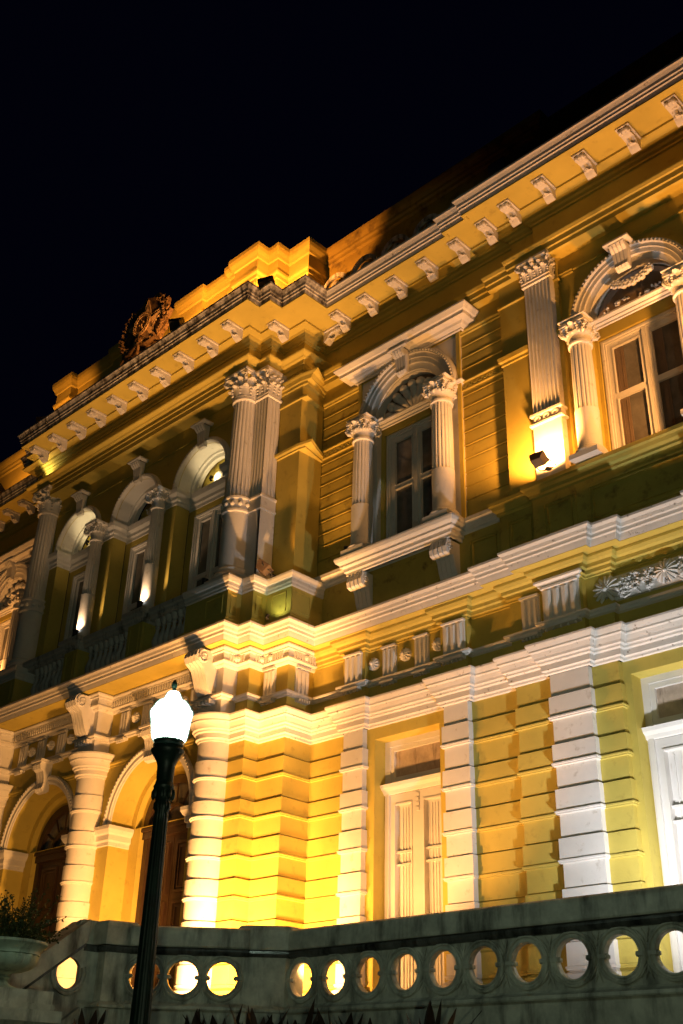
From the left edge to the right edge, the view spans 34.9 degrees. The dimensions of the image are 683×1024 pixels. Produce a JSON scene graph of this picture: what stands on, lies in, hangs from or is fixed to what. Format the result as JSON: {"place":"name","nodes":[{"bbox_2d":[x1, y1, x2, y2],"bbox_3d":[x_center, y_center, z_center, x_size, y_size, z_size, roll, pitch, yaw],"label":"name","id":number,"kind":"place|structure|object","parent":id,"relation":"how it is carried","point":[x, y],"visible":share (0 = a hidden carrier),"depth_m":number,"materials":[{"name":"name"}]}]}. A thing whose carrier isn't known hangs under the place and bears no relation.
{"place":"outdoors","nodes":[
{"label":"outdoors","id":0,"kind":"place"},
{"bbox_2d":[0,30,682,994],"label":"palace","id":1,"kind":"structure","parent":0,"point":[454,348],"depth_m":17.48,"materials":[{"name":"paint"}]},
{"bbox_2d":[0,483,4,492],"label":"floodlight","id":2,"kind":"object","parent":1,"relation":"attached to","point":[2,489],"visible":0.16,"depth_m":28.05,"materials":[{"name":"black"}]},
{"bbox_2d":[0,619,10,669],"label":"window","id":3,"kind":"structure","parent":1,"relation":"in","point":[4,627],"depth_m":26.99,"materials":[{"name":"white paint"}]},
{"bbox_2d":[27,805,69,938],"bbox_3d":[-5.434,7.577,20.376,1.680,4.120,0.180,-24,-38,38],"label":"door","id":4,"kind":"structure","parent":1,"relation":"in","point":[50,864],"depth_m":21.05,"materials":[{"name":"brown wood"}]},
{"bbox_2d":[60,571,84,671],"bbox_3d":[-5.565,2.679,23.143,1.200,3.240,0.125,-24,-38,38],"label":"window","id":5,"kind":"structure","parent":1,"relation":"in","point":[78,580],"depth_m":23.83,"materials":[{"name":"glass"}]},
{"bbox_2d":[72,629,78,635],"bbox_3d":[-5.321,2.438,21.700,0.129,0.162,0.129,-24,-38,38],"label":"spotlight","id":6,"kind":"object","parent":1,"relation":"attached to","point":[75,632],"visible":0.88,"depth_m":21.67,"materials":[{"name":"black metal"}]},
{"bbox_2d":[117,540,147,649],"bbox_3d":[-4.036,2.004,21.839,1.200,3.240,0.125,-24,-38,38],"label":"window","id":7,"kind":"structure","parent":1,"relation":"in","point":[137,556],"depth_m":22.48,"materials":[{"name":"white paint"}]},
{"bbox_2d":[136,601,142,607],"bbox_3d":[-3.792,1.763,20.397,0.129,0.162,0.129,-24,-38,38],"label":"spotlight","id":8,"kind":"object","parent":1,"relation":"attached to","point":[139,603],"visible":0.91,"depth_m":20.36,"materials":[{"name":"black metal"}]},
{"bbox_2d":[118,292,173,365],"bbox_3d":[-4.281,-3.796,23.943,1.865,2.375,0.510,-24,-38,38],"label":"coat of arms","id":9,"kind":"object","parent":1,"relation":"attached to","point":[148,327],"visible":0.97,"depth_m":23.86},
{"bbox_2d":[131,774,188,989],"bbox_3d":[-2.931,6.472,18.242,1.680,4.120,0.180,-24,-38,38],"label":"door","id":10,"kind":"structure","parent":1,"relation":"in","point":[176,839],"depth_m":18.59,"materials":[{"name":"brown wood"}]},
{"bbox_2d":[168,317,184,331],"bbox_3d":[-3.350,-3.725,21.954,0.391,0.422,0.312,-5,-30,12],"label":"floodlight","id":11,"kind":"object","parent":1,"relation":"attached to","point":[174,323],"visible":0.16,"depth_m":21.88,"materials":[{"name":"black metal"}]},
{"bbox_2d":[187,503,221,590],"bbox_3d":[-2.507,1.328,20.535,1.200,3.240,0.125,-24,-38,38],"label":"window","id":12,"kind":"structure","parent":1,"relation":"in","point":[204,558],"depth_m":21.05,"materials":[{"name":"white paint"}]},
{"bbox_2d":[256,558,275,577],"bbox_3d":[-1.277,0.988,18.570,0.286,0.261,0.470,-11,-31,21],"label":"floodlight","id":13,"kind":"object","parent":1,"relation":"attached to","point":[264,568],"visible":0.97,"depth_m":18.43,"materials":[{"name":"brown"}]},
{"bbox_2d":[257,275,274,287],"bbox_3d":[-1.463,-4.309,20.979,0.385,0.497,0.302,-10,-31,19],"label":"floodlight","id":14,"kind":"object","parent":1,"relation":"attached to","point":[263,281],"visible":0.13,"depth_m":20.93,"materials":[{"name":"black metal"}]},
{"bbox_2d":[386,415,431,537],"bbox_3d":[1.281,-0.456,18.316,1.340,2.470,0.125,-24,-38,38],"label":"window","id":15,"kind":"structure","parent":1,"relation":"in","point":[409,449],"depth_m":18.54,"materials":[{"name":"white paint"}]},
{"bbox_2d":[380,729,444,989],"bbox_3d":[1.089,5.116,15.436,1.505,3.985,0.240,-24,-38,38],"label":"door","id":16,"kind":"structure","parent":1,"relation":"in","point":[413,827],"depth_m":15.78,"materials":[{"name":"white paint"}]},
{"bbox_2d":[488,156,505,177],"bbox_3d":[2.821,-6.221,19.662,0.350,0.300,0.080,-24,-38,38],"label":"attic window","id":17,"kind":"structure","parent":1,"relation":"in","point":[500,163],"depth_m":19.63,"materials":[{"name":"glass"}]},
{"bbox_2d":[529,450,555,470],"bbox_3d":[2.866,-0.726,15.499,0.340,0.230,0.276,-24,-38,38],"label":"floodlight","id":18,"kind":"object","parent":1,"relation":"attached to","point":[539,459],"visible":1,"depth_m":15.45,"materials":[{"name":"black metal"}]},
{"bbox_2d":[600,306,682,449],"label":"window","id":19,"kind":"structure","parent":1,"relation":"in","point":[642,364],"depth_m":15.72,"materials":[{"name":"white paint"}]},
{"bbox_2d":[641,668,682,972],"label":"door","id":20,"kind":"structure","parent":1,"relation":"in","point":[662,694],"depth_m":13.37,"materials":[{"name":"white paint"}]},
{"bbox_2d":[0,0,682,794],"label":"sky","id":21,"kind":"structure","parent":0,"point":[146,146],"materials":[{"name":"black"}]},
{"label":"ground","id":22,"kind":"structure","parent":0,"visible":0},
{"bbox_2d":[0,987,61,1023],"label":"pedestal","id":23,"kind":"object","parent":22,"relation":"on","point":[22,1006],"visible":1,"depth_m":10.78,"materials":[{"name":"stone"}]},
{"bbox_2d":[0,936,47,987],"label":"urn","id":24,"kind":"object","parent":23,"relation":"on","point":[19,955],"visible":0.98,"depth_m":11.01,"materials":[{"name":"stone"}]},
{"bbox_2d":[0,883,67,943],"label":"shrub","id":25,"kind":"object","parent":24,"relation":"in","point":[20,927],"visible":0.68,"depth_m":11.26,"materials":[{"name":"green plant"}]},
{"bbox_2d":[73,1008,105,1023],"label":"bromeliad","id":26,"kind":"object","parent":22,"relation":"on","point":[81,1019],"visible":0.84,"depth_m":11.97,"materials":[{"name":"green plant"}]},
{"bbox_2d":[129,680,191,1023],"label":"street lamp","id":27,"kind":"object","parent":22,"relation":"on","point":[171,714],"visible":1,"depth_m":9.17,"materials":[{"name":"black metal"}]},
{"bbox_2d":[76,919,249,1023],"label":"balustrade","id":28,"kind":"object","parent":22,"relation":"on","point":[109,958],"visible":0.94,"depth_m":13.06,"materials":[{"name":"stone"}]},
{"bbox_2d":[184,1008,227,1023],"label":"bromeliad","id":29,"kind":"object","parent":22,"relation":"on","point":[197,1013],"visible":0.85,"depth_m":12.57,"materials":[{"name":"green plant"}]},
{"bbox_2d":[182,1004,242,1023],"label":"bromeliad","id":30,"kind":"object","parent":22,"relation":"on","point":[213,1020],"visible":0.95,"depth_m":12.07,"materials":[{"name":"green plant"}]},
{"bbox_2d":[228,1001,289,1023],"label":"bromeliad","id":31,"kind":"object","parent":22,"relation":"on","point":[250,1017],"visible":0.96,"depth_m":12.04,"materials":[{"name":"green plant"}]},
{"bbox_2d":[268,999,320,1023],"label":"bromeliad","id":32,"kind":"object","parent":22,"relation":"on","point":[310,1017],"visible":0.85,"depth_m":11.38,"materials":[{"name":"green plant"}]},
{"bbox_2d":[317,1008,362,1023],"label":"bromeliad","id":33,"kind":"object","parent":22,"relation":"on","point":[348,1021],"visible":1,"depth_m":10.91,"materials":[{"name":"green plant"}]},
{"bbox_2d":[335,1016,371,1023],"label":"bromeliad","id":34,"kind":"object","parent":22,"relation":"on","point":[370,1022],"visible":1,"depth_m":10.34,"materials":[{"name":"green plant"}]},
{"bbox_2d":[406,999,481,1023],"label":"bromeliad","id":35,"kind":"object","parent":22,"relation":"on","point":[429,1017],"visible":1,"depth_m":10.26,"materials":[{"name":"green plant"}]},
{"bbox_2d":[239,884,682,1023],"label":"balustrade","id":36,"kind":"object","parent":22,"relation":"on","point":[647,990],"visible":1,"depth_m":11.23,"materials":[{"name":"stone"}]},
{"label":"stair steps","id":37,"kind":"structure","parent":22,"relation":"on","visible":0},
{"bbox_2d":[7,919,90,1023],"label":"stair parapet","id":38,"kind":"structure","parent":37,"relation":"on","point":[73,940],"depth_m":12.66,"materials":[{"name":"stone"}]}
]}

